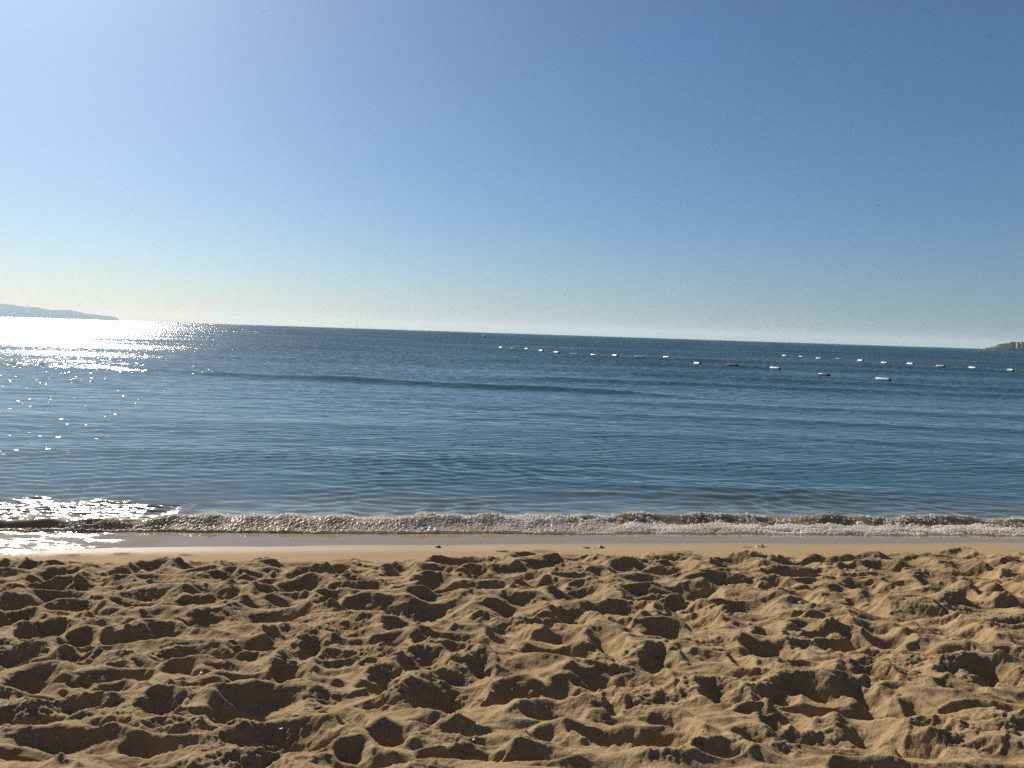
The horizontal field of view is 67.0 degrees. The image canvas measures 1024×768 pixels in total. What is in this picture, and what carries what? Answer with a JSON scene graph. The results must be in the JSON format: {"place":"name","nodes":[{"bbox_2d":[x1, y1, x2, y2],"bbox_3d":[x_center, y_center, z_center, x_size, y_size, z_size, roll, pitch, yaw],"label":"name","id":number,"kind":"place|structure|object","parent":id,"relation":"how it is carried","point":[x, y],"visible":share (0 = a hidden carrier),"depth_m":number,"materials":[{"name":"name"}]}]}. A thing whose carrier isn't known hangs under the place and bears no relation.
{"place":"outdoors","nodes":[
{"label":"outdoors","id":0,"kind":"place"},
{"bbox_2d":[0,304,118,320],"bbox_3d":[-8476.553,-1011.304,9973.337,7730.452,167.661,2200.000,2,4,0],"label":"hills","id":1,"kind":"structure","parent":0,"point":[8,310],"depth_m":9218.33,"materials":[{"name":"grey"}]},
{"bbox_2d":[0,542,1023,767],"bbox_3d":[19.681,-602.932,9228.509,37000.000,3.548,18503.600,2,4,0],"label":"sand beach","id":2,"kind":"structure","parent":0,"point":[764,655],"depth_m":4.07,"materials":[{"name":"beige sand"}]},
{"bbox_2d":[0,317,1023,554],"bbox_3d":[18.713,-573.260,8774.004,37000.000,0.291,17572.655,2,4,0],"label":"sea","id":3,"kind":"structure","parent":0,"point":[106,422],"depth_m":16.96,"materials":[{"name":"liquid"}]},
{"bbox_2d":[0,511,1023,536],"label":"sea foam","id":4,"kind":"object","parent":3,"relation":"on","point":[471,524],"visible":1,"depth_m":8.64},
{"bbox_2d":[509,348,872,379],"bbox_3d":[11.889,-2.854,81.186,3.978,0.304,68.867,0,4,-22],"label":"rope","id":5,"kind":"object","parent":3,"relation":"on","point":[726,365],"visible":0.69,"depth_m":61.37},
{"bbox_2d":[818,373,830,375],"bbox_3d":[21.448,-0.634,53.167,0.231,0.231,1.060,0,5,-29],"label":"lane float","id":6,"kind":"object","parent":3,"relation":"on","point":[825,374],"visible":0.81,"depth_m":53.00,"materials":[{"name":"white plastic"}]},
{"bbox_2d":[875,377,890,380],"bbox_3d":[23.254,-0.278,48.508,0.231,0.231,1.060,-1,5,-38],"label":"lane float","id":7,"kind":"object","parent":3,"relation":"on","point":[883,379],"visible":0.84,"depth_m":48.38,"materials":[{"name":"white plastic"}]},
{"bbox_2d":[0,0,1023,348],"label":"sky","id":8,"kind":"structure","parent":0,"point":[673,169],"materials":[{"name":"blue"}]},
{"bbox_2d":[985,342,1023,350],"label":"rocky point","id":9,"kind":"structure","parent":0,"point":[1010,346],"depth_m":1469.33,"materials":[{"name":"grey stone"}]}
]}

